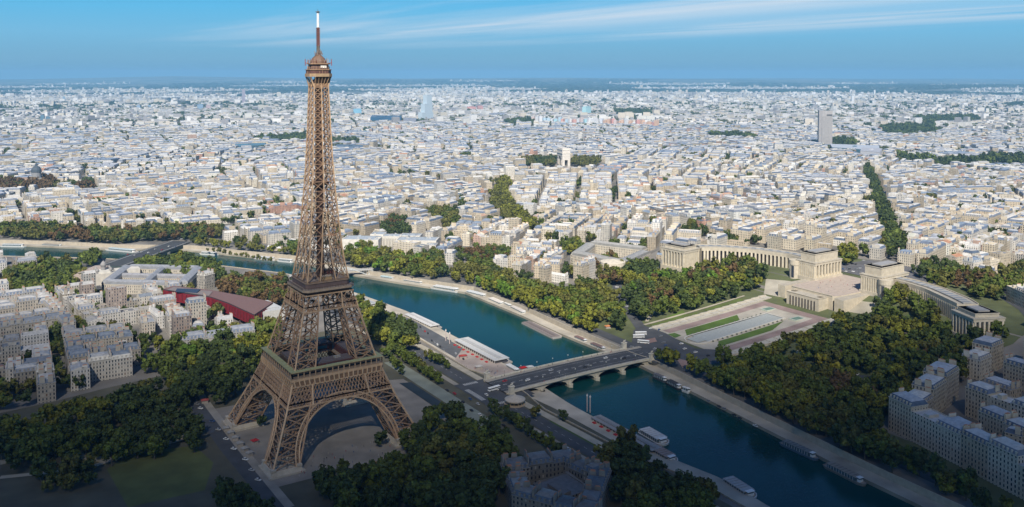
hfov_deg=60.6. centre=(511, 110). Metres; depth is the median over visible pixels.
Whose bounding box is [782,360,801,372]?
tree
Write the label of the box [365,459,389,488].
tree
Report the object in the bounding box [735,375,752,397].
tree
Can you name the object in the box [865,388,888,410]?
tree
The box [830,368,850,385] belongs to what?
tree
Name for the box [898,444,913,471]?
tree
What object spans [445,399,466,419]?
tree
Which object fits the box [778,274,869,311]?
building
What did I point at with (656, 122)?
housing tower
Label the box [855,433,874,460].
tree
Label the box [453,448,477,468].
tree
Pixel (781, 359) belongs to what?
tree
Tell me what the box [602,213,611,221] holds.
apartment house
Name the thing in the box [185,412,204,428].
tree
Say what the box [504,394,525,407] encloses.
carousel
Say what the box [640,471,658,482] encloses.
tree
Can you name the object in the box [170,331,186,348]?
tree
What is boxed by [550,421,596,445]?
pavement
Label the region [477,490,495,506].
tree
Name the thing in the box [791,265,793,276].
window
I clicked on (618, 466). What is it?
tree
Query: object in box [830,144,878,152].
congress
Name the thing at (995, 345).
apartment house
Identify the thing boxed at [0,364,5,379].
apartment house
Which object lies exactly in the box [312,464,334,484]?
tree
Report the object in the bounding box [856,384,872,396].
tree
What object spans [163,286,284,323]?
red museum
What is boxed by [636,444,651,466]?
tree
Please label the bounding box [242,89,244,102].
tower block
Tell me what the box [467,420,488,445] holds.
tree
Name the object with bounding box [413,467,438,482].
tree
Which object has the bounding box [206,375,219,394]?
tree
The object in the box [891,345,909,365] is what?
tree
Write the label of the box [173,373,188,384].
tree
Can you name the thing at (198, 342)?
tree
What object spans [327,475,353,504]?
tree
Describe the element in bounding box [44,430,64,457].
tree
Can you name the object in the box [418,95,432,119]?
glass tower
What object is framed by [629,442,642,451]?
tree
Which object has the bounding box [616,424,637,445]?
tree
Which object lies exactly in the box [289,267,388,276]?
footbridge
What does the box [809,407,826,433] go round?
tree
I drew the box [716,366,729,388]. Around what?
tree
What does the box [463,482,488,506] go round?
tree
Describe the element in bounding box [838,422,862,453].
tree
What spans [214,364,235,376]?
tree
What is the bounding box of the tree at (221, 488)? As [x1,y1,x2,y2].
[215,480,234,506]
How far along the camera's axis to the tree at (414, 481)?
562.07 m
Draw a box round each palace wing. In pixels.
[694,244,800,267]
[893,277,978,319]
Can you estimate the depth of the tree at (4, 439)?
628.32 m
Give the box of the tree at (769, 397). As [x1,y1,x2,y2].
[762,388,781,415]
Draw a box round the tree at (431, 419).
[422,405,439,430]
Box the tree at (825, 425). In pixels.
[817,416,835,436]
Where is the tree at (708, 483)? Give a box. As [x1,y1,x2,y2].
[694,476,719,501]
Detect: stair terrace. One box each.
[764,279,790,296]
[849,301,876,313]
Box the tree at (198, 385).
[187,374,207,400]
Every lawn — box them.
[107,446,212,506]
[649,312,698,325]
[666,310,686,319]
[669,333,680,337]
[685,315,739,334]
[704,298,743,310]
[718,321,782,345]
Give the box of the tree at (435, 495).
[424,487,447,506]
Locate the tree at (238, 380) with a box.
[227,372,242,395]
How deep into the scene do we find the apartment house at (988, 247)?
1172.30 m
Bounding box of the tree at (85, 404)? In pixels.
[77,397,96,419]
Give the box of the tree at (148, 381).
[136,378,154,389]
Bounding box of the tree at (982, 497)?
[969,487,992,506]
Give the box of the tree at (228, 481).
[210,475,234,497]
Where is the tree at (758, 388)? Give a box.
[748,379,768,409]
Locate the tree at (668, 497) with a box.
[661,485,677,506]
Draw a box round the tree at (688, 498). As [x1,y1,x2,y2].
[676,486,698,506]
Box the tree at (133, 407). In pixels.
[120,400,139,416]
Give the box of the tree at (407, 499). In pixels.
[401,485,419,506]
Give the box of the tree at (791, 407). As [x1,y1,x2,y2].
[782,398,801,423]
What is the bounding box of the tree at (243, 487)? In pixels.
[229,481,251,503]
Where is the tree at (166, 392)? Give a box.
[162,382,177,396]
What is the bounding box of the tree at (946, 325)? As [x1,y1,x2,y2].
[934,320,952,334]
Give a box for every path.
[0,434,184,464]
[0,452,133,478]
[644,295,743,324]
[645,297,706,321]
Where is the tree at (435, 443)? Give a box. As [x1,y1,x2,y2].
[421,434,442,459]
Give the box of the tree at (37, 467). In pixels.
[29,455,50,480]
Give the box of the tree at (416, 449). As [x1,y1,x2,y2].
[405,440,421,460]
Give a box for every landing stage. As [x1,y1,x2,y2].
[405,312,441,328]
[453,337,512,364]
[521,321,561,338]
[591,415,661,451]
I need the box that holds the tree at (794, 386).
[782,382,798,392]
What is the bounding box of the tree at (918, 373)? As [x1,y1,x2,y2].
[915,371,922,377]
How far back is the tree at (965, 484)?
564.15 m
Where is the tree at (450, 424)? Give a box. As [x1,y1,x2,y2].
[446,418,459,432]
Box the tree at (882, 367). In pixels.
[875,362,889,375]
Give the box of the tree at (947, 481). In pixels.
[936,472,957,495]
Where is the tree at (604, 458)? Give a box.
[596,455,611,462]
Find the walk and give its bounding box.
[758,301,827,320]
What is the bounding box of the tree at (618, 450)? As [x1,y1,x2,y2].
[611,440,627,457]
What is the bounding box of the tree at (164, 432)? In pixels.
[154,426,171,454]
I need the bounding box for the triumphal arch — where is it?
[557,147,570,165]
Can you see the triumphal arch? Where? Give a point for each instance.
(563, 156)
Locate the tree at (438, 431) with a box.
[429,429,442,438]
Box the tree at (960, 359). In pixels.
[950,353,968,366]
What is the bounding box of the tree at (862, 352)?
[852,345,870,366]
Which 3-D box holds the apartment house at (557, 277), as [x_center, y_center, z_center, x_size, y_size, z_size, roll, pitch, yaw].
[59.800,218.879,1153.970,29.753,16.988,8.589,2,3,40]
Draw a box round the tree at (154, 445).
[144,432,164,458]
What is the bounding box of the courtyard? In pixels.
[533,471,584,497]
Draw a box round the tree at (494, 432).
[489,425,509,445]
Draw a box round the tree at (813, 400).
[802,391,818,405]
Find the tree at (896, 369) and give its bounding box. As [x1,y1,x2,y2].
[887,362,909,381]
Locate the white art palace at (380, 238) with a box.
[342,231,439,248]
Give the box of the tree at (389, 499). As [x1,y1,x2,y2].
[374,488,397,506]
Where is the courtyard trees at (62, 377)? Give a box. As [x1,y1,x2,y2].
[0,99,1023,406]
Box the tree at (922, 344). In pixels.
[917,339,935,348]
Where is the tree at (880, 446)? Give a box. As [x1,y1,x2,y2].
[866,435,894,463]
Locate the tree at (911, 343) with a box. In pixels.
[902,337,919,351]
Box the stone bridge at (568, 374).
[484,346,655,393]
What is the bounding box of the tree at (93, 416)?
[84,410,104,420]
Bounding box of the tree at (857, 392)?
[852,383,870,400]
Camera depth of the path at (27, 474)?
605.95 m
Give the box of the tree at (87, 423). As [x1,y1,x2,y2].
[74,418,96,436]
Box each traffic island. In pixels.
[644,338,656,343]
[678,359,687,367]
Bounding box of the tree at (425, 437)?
[416,430,435,452]
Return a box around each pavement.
[197,394,293,506]
[349,324,668,506]
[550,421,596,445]
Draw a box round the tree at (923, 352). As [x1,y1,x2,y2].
[911,349,930,359]
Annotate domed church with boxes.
[94,261,139,285]
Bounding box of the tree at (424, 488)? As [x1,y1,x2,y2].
[410,479,432,506]
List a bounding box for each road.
[7,261,685,506]
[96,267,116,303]
[166,237,631,347]
[178,385,283,506]
[385,310,462,357]
[611,280,644,328]
[666,364,960,494]
[954,278,1023,314]
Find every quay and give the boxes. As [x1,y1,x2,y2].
[0,243,945,506]
[348,291,768,506]
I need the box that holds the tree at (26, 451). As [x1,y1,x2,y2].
[12,437,34,466]
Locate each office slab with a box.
[370,115,401,120]
[403,118,415,121]
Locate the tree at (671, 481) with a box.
[666,474,688,505]
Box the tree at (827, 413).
[816,406,837,424]
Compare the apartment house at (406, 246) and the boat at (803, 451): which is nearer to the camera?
the boat at (803, 451)
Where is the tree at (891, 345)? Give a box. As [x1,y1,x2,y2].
[888,340,908,352]
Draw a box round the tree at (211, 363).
[197,360,215,371]
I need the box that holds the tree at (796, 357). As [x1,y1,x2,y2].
[788,353,806,367]
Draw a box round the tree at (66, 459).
[61,453,79,469]
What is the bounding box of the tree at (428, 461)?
[411,453,436,477]
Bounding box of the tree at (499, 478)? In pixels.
[490,462,510,495]
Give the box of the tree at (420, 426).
[410,420,431,437]
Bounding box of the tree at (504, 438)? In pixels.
[492,432,514,447]
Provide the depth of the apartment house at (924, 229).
1303.62 m
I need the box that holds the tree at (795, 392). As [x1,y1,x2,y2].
[792,387,808,402]
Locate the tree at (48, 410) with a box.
[38,403,57,420]
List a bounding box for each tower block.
[197,104,203,108]
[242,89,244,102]
[353,108,361,114]
[582,106,590,112]
[876,107,883,111]
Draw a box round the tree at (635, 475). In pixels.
[629,471,643,481]
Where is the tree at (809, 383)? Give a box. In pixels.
[799,376,817,390]
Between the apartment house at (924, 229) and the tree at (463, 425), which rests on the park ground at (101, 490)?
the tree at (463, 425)
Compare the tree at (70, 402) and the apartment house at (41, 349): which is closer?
the tree at (70, 402)
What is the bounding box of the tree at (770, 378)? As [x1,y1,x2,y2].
[759,375,774,381]
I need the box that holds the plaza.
[216,379,460,486]
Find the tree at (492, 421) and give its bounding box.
[479,414,500,436]
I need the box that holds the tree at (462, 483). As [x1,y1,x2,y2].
[448,478,468,500]
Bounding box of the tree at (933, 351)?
[927,343,946,363]
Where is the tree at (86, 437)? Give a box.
[77,424,97,455]
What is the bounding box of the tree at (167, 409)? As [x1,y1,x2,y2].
[157,403,175,421]
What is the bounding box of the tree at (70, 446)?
[59,440,80,455]
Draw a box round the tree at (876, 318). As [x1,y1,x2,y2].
[869,313,888,328]
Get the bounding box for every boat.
[0,243,25,246]
[42,243,61,245]
[105,247,138,252]
[199,251,218,255]
[253,256,274,260]
[277,258,292,262]
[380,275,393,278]
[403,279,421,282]
[430,284,458,292]
[466,290,485,295]
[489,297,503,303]
[506,364,518,370]
[511,305,525,312]
[575,335,586,341]
[590,342,604,349]
[638,427,668,445]
[652,373,666,382]
[654,443,677,460]
[666,379,681,390]
[681,386,690,393]
[723,476,756,497]
[779,439,818,460]
[823,461,866,485]
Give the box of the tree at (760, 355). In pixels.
[750,348,770,365]
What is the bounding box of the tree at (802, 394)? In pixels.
[789,388,807,409]
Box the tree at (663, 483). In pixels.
[648,472,667,493]
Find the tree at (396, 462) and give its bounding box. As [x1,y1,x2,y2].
[392,458,401,471]
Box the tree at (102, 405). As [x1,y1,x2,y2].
[90,400,112,415]
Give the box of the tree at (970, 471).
[955,465,977,484]
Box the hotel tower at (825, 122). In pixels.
[817,111,832,143]
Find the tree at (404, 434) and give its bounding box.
[397,428,417,452]
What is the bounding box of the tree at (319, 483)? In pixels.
[315,472,330,499]
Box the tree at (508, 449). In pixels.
[499,444,518,457]
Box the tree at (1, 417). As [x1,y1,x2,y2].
[0,413,11,421]
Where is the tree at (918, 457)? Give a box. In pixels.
[907,446,928,475]
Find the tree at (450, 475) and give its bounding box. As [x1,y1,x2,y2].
[439,472,452,481]
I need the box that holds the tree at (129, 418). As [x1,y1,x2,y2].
[118,414,138,430]
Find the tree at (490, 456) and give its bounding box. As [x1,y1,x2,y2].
[481,451,494,459]
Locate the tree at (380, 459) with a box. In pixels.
[376,456,392,463]
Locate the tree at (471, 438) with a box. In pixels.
[463,429,478,455]
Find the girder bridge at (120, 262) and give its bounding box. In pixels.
[106,240,191,267]
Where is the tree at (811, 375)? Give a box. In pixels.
[805,371,822,381]
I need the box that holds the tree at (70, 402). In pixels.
[67,397,81,419]
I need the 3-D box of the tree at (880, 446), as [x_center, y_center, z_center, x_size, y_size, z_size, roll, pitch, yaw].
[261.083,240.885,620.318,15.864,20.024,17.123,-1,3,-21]
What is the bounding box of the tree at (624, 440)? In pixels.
[620,437,634,455]
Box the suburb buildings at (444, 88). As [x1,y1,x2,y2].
[0,79,1023,95]
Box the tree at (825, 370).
[817,361,833,378]
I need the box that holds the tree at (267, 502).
[259,497,275,506]
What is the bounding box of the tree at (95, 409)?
[83,406,99,417]
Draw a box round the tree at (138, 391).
[131,386,148,408]
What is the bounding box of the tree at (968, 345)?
[964,340,972,349]
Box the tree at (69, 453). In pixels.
[59,451,82,464]
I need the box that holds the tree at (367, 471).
[363,469,370,485]
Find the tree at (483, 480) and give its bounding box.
[468,475,491,494]
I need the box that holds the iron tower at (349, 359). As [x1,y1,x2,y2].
[222,11,416,479]
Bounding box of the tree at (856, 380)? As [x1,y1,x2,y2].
[850,375,870,385]
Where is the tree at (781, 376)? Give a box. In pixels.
[774,370,795,386]
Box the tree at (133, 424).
[123,420,138,432]
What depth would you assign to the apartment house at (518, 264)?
1168.44 m
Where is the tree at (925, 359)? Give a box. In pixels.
[914,352,930,365]
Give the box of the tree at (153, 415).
[146,413,163,427]
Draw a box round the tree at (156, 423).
[149,416,169,432]
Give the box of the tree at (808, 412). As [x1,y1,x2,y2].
[795,403,816,432]
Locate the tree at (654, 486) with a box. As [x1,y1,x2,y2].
[643,474,662,505]
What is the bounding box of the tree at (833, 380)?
[829,375,845,390]
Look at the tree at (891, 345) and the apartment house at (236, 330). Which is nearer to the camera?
the tree at (891, 345)
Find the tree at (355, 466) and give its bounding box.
[339,463,360,472]
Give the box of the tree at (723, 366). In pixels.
[720,363,735,370]
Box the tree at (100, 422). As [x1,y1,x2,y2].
[91,417,106,430]
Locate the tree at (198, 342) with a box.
[187,338,205,353]
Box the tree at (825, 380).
[813,373,831,385]
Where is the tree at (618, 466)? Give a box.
[610,457,629,477]
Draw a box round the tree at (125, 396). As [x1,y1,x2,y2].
[119,392,136,402]
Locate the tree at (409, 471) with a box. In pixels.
[406,456,421,476]
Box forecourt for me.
[385,361,488,425]
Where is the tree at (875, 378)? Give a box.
[870,373,884,389]
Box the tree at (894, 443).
[879,436,900,456]
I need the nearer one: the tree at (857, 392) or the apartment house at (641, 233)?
the tree at (857, 392)
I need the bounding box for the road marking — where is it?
[441,366,593,452]
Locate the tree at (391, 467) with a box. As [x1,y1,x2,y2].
[375,460,396,485]
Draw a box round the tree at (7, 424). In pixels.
[0,413,20,437]
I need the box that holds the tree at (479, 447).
[468,442,483,456]
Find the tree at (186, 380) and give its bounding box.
[179,374,196,390]
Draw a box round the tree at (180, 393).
[169,383,189,408]
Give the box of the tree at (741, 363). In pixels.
[733,359,749,369]
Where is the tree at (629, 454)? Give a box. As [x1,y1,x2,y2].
[619,447,637,463]
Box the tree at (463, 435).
[458,432,475,446]
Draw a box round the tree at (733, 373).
[723,365,744,395]
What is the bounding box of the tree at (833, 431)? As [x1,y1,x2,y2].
[826,423,850,447]
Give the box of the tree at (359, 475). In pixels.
[346,468,366,491]
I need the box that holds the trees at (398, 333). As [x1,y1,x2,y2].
[0,107,1023,506]
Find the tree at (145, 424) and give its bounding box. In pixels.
[136,417,154,436]
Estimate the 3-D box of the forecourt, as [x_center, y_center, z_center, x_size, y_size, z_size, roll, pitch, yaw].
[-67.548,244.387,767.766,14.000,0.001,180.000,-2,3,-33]
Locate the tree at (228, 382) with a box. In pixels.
[216,375,234,401]
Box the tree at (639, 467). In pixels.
[627,461,648,478]
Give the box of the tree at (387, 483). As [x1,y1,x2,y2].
[382,475,398,492]
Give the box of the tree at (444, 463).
[438,459,453,476]
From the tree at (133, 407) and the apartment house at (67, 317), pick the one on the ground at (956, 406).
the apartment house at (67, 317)
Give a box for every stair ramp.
[651,295,771,329]
[732,316,842,355]
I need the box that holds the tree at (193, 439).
[185,430,203,452]
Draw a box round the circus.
[544,162,584,167]
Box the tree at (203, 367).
[190,362,208,376]
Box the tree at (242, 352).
[234,342,255,363]
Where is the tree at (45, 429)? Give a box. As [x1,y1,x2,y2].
[29,424,52,440]
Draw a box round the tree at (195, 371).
[182,366,201,375]
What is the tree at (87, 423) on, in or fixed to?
on the park ground at (101, 490)
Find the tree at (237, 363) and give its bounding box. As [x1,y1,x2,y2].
[226,358,244,368]
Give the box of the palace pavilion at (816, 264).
[796,247,842,280]
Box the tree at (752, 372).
[738,366,756,383]
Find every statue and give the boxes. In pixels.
[483,369,489,380]
[508,383,514,394]
[621,339,626,348]
[648,351,654,362]
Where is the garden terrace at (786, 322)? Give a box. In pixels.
[659,301,831,349]
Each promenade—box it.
[371,320,718,506]
[663,303,764,332]
[723,319,825,349]
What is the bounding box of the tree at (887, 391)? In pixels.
[881,385,897,400]
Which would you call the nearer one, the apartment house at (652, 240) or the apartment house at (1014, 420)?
the apartment house at (1014, 420)
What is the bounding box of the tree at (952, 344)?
[942,338,961,353]
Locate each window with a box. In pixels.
[664,251,681,265]
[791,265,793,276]
[881,286,884,297]
[958,317,995,335]
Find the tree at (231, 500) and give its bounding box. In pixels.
[220,490,242,506]
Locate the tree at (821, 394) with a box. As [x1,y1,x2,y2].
[816,390,826,399]
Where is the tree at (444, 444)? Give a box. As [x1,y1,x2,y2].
[434,436,450,456]
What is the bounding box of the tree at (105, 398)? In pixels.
[96,397,113,408]
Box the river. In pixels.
[0,247,914,506]
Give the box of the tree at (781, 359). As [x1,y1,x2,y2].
[768,352,788,371]
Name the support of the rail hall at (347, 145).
on the ground at (956, 406)
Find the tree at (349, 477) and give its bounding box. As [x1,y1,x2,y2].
[335,471,355,486]
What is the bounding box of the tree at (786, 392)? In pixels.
[777,388,792,413]
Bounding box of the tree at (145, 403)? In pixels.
[137,397,153,414]
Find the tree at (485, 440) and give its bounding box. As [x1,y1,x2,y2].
[479,435,491,448]
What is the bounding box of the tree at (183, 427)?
[176,417,195,435]
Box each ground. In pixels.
[0,76,1023,506]
[0,328,731,506]
[539,256,1023,506]
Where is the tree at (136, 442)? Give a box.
[126,428,149,458]
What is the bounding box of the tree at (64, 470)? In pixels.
[57,460,78,485]
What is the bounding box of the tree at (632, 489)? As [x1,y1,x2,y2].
[623,478,645,505]
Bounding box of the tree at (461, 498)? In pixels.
[441,486,470,506]
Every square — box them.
[455,348,514,375]
[841,260,953,284]
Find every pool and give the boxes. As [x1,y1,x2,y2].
[760,307,775,311]
[789,316,804,320]
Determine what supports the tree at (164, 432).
on the park ground at (101, 490)
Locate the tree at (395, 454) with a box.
[384,449,406,466]
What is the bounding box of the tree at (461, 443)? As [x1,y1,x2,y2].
[446,438,469,467]
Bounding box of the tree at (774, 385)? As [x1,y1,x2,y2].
[767,381,784,399]
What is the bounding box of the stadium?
[155,96,181,99]
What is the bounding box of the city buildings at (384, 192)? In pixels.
[0,90,1023,499]
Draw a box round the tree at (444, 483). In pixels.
[431,476,452,503]
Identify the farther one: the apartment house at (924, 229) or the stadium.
the stadium
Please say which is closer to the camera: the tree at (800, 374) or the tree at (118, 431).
the tree at (118, 431)
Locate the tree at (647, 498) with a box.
[635,488,658,506]
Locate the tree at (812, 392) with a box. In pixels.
[804,388,816,404]
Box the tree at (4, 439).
[0,434,11,459]
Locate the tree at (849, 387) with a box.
[836,381,853,392]
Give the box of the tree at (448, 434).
[441,428,459,441]
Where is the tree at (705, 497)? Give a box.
[692,485,716,506]
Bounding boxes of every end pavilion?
[660,241,699,271]
[951,305,1005,342]
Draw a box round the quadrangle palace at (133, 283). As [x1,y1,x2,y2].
[73,264,201,293]
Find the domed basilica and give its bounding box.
[30,163,41,178]
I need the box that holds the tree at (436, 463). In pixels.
[421,458,440,473]
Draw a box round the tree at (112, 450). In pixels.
[101,439,123,466]
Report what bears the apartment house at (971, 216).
on the ground at (956, 406)
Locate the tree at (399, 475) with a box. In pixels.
[390,464,405,482]
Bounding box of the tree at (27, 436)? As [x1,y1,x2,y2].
[22,428,40,443]
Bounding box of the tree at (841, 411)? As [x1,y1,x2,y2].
[830,400,850,423]
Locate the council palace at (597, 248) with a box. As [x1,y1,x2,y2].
[571,240,650,270]
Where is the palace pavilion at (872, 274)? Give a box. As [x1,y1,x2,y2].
[859,260,909,295]
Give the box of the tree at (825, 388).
[815,383,834,394]
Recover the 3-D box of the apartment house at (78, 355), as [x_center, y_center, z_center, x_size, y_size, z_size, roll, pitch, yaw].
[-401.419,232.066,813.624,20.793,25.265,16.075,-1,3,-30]
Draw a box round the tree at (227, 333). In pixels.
[213,325,233,346]
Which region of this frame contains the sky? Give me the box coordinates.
[0,0,1023,78]
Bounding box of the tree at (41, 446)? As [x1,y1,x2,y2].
[30,434,51,457]
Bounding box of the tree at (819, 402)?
[814,395,832,411]
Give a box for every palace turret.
[789,258,798,278]
[878,278,893,298]
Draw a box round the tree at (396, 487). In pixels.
[378,484,400,506]
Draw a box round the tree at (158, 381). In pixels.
[153,376,163,389]
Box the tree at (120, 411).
[113,400,131,421]
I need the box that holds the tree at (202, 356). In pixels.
[195,352,210,363]
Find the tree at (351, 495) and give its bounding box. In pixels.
[334,484,359,506]
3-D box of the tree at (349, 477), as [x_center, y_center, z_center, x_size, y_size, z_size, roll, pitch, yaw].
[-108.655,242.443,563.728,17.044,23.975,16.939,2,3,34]
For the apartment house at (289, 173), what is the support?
on the ground at (956, 406)
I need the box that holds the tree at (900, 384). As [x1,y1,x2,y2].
[895,380,913,391]
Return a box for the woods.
[0,79,1023,109]
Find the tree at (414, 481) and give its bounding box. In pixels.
[409,479,422,505]
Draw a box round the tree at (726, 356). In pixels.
[714,344,732,363]
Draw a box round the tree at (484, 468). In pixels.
[470,457,496,486]
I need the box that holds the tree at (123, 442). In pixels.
[114,436,130,459]
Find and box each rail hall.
[235,143,265,148]
[336,144,362,147]
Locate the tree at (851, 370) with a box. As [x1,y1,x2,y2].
[840,364,857,378]
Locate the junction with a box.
[454,379,534,404]
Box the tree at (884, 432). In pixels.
[869,428,889,438]
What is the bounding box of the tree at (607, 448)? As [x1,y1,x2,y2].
[593,442,614,457]
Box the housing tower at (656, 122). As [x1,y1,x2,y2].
[654,119,658,125]
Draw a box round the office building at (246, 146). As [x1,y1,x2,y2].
[241,145,251,148]
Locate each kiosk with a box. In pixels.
[201,398,208,403]
[222,426,229,431]
[227,430,234,435]
[232,435,238,440]
[236,441,243,446]
[241,446,248,451]
[245,450,253,456]
[251,438,258,444]
[459,354,466,358]
[475,365,482,369]
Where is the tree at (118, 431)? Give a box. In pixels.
[110,427,126,439]
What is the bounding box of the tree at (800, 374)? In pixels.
[790,368,807,383]
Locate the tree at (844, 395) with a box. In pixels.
[834,389,855,404]
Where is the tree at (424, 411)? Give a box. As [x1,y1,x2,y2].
[422,405,439,418]
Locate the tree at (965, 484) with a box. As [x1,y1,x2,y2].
[956,471,978,500]
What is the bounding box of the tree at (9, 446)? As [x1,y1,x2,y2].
[4,437,26,459]
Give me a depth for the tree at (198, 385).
737.22 m
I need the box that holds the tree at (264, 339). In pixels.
[254,333,270,345]
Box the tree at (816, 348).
[804,341,822,362]
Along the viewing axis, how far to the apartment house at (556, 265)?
1183.07 m
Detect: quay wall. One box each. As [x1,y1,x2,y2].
[0,240,964,506]
[11,256,746,506]
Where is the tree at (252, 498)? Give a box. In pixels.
[243,490,261,506]
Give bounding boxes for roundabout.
[632,326,737,366]
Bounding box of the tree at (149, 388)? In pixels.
[142,383,157,397]
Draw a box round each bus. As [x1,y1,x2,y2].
[488,385,499,391]
[633,334,644,337]
[635,331,646,334]
[637,339,648,343]
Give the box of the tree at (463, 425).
[452,416,470,433]
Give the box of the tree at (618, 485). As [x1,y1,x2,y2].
[608,473,631,504]
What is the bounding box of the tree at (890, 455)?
[882,446,902,472]
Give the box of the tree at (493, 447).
[483,439,502,456]
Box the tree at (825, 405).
[821,398,840,411]
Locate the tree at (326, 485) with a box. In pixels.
[323,476,334,503]
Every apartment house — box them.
[0,258,6,276]
[0,278,8,291]
[0,289,3,299]
[0,297,10,303]
[0,300,16,313]
[0,310,17,320]
[0,318,8,336]
[0,347,1,363]
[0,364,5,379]
[2,286,24,301]
[2,340,20,363]
[3,330,20,345]
[5,356,22,381]
[7,314,22,333]
[12,256,17,264]
[13,359,38,393]
[15,293,38,311]
[16,307,33,317]
[20,313,45,331]
[20,341,49,355]
[21,329,48,345]
[23,283,44,294]
[23,351,51,363]
[32,344,50,352]
[32,347,50,356]
[33,305,51,315]
[33,321,47,330]
[35,288,48,294]
[35,357,54,392]
[36,368,55,403]
[38,292,51,298]
[38,294,56,307]
[43,296,56,307]
[44,311,65,327]
[46,298,62,306]
[51,303,65,312]
[53,186,74,195]
[56,285,65,301]
[57,311,75,326]
[60,285,74,303]
[61,321,75,334]
[62,326,83,339]
[63,294,77,310]
[63,333,75,358]
[64,336,83,363]
[66,343,84,368]
[66,344,91,373]
[67,280,82,289]
[67,294,84,313]
[69,301,74,315]
[70,359,89,390]
[74,297,88,314]
[76,300,94,315]
[78,331,97,345]
[79,278,94,293]
[81,268,95,288]
[81,309,99,318]
[83,290,102,302]
[83,321,107,334]
[84,312,103,325]
[88,348,110,381]
[92,342,105,352]
[95,304,108,308]
[97,329,116,346]
[98,305,120,323]
[105,285,126,308]
[105,341,121,351]
[107,319,124,331]
[110,346,132,378]
[117,326,132,342]
[120,307,135,324]
[121,339,140,365]
[127,297,139,307]
[134,305,148,323]
[137,290,153,305]
[139,312,154,334]
[142,281,155,292]
[145,283,162,295]
[148,292,175,307]
[148,303,164,328]
[163,300,180,320]
[164,278,180,288]
[165,305,179,333]
[167,320,171,337]
[171,307,191,333]
[174,203,190,214]
[179,327,205,343]
[185,292,206,330]
[192,318,204,327]
[197,268,214,289]
[204,325,228,342]
[214,312,232,325]
[228,321,254,338]
[258,212,274,217]
[259,218,267,227]
[269,175,285,180]
[279,218,289,225]
[286,170,292,178]
[289,218,301,238]
[330,167,337,173]
[346,210,361,218]
[348,221,362,234]
[351,180,361,188]
[364,213,379,221]
[400,240,420,253]
[410,219,425,232]
[412,244,428,253]
[434,182,444,191]
[440,241,453,248]
[452,230,470,239]
[462,232,473,245]
[473,231,483,246]
[477,230,488,235]
[481,226,492,231]
[488,220,500,229]
[489,231,504,244]
[495,228,507,234]
[495,257,507,267]
[500,452,522,491]
[500,454,529,480]
[502,234,512,246]
[504,465,521,502]
[507,471,530,506]
[508,217,521,230]
[508,227,519,241]
[508,255,522,267]
[511,477,534,506]
[512,258,524,277]
[513,157,525,166]
[514,172,525,181]
[516,222,528,235]
[516,245,537,254]
[516,247,526,258]
[519,227,523,238]
[520,258,527,272]
[523,201,536,214]
[523,449,552,484]
[526,236,540,242]
[527,177,542,187]
[531,482,557,506]
[534,258,546,277]
[539,261,551,282]
[542,224,556,240]
[543,250,554,259]
[547,447,573,475]
[548,258,562,272]
[549,222,569,229]
[551,489,577,506]
[552,272,567,283]
[554,246,562,254]
[555,201,566,212]
[562,443,581,471]
[568,453,590,481]
[573,258,588,280]
[575,197,588,201]
[576,493,602,506]
[577,225,586,241]
[579,214,588,221]
[581,255,595,277]
[582,455,611,482]
[582,469,607,506]
[582,484,603,505]
[586,223,597,241]
[588,459,611,502]
[594,175,611,179]
[595,172,611,175]
[601,219,611,241]
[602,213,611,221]
[603,205,617,210]
[620,202,632,215]
[627,217,637,228]
[629,234,646,239]
[631,204,647,218]
[631,232,648,235]
[632,212,643,219]
[636,218,649,226]
[641,192,653,197]
[641,208,655,219]
[647,230,657,250]
[650,228,659,243]
[651,217,661,240]
[652,197,666,201]
[654,205,667,212]
[656,212,664,216]
[663,199,678,203]
[664,211,679,226]
[677,227,701,237]
[678,210,691,225]
[683,202,696,206]
[697,206,712,212]
[705,212,720,221]
[711,192,723,200]
[712,199,721,205]
[719,205,733,213]
[719,215,732,231]
[722,195,736,205]
[727,178,740,180]
[727,239,749,245]
[739,218,752,222]
[747,194,759,201]
[755,216,767,223]
[756,223,770,242]
[766,221,776,231]
[767,231,781,249]
[769,211,783,217]
[774,228,788,234]
[789,217,805,230]
[803,210,817,218]
[805,218,818,236]
[813,222,826,241]
[826,230,831,243]
[859,219,867,227]
[888,387,928,440]
[898,247,914,266]
[901,189,911,194]
[906,237,921,249]
[909,386,933,408]
[911,369,947,412]
[911,408,948,451]
[913,193,923,207]
[914,225,927,235]
[922,358,959,408]
[925,243,937,256]
[935,412,983,465]
[938,218,949,226]
[949,243,963,254]
[959,193,972,199]
[960,422,1001,480]
[961,346,991,380]
[962,255,982,269]
[964,211,982,221]
[964,241,980,250]
[965,378,1001,420]
[972,331,1003,372]
[978,401,1015,436]
[982,241,997,252]
[982,371,1021,397]
[987,393,1014,411]
[987,433,1023,495]
[989,250,1009,266]
[989,256,999,266]
[992,233,1007,251]
[1002,412,1023,435]
[1003,353,1023,391]
[1004,425,1023,444]
[1006,249,1022,263]
[1006,285,1016,303]
[1010,396,1023,417]
[1011,211,1020,217]
[1014,283,1023,307]
[1016,252,1023,260]
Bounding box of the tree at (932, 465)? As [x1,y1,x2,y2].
[923,451,946,486]
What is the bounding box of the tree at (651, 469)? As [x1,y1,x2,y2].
[648,466,660,475]
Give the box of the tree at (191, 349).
[179,343,196,363]
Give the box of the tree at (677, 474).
[673,468,692,482]
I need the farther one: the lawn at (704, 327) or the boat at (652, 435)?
the lawn at (704, 327)
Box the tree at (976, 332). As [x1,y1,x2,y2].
[966,323,983,339]
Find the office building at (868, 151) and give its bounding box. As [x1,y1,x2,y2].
[860,147,881,155]
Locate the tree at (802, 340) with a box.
[795,335,812,354]
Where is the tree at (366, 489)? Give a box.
[362,483,378,503]
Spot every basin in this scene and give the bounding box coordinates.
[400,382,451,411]
[684,313,785,343]

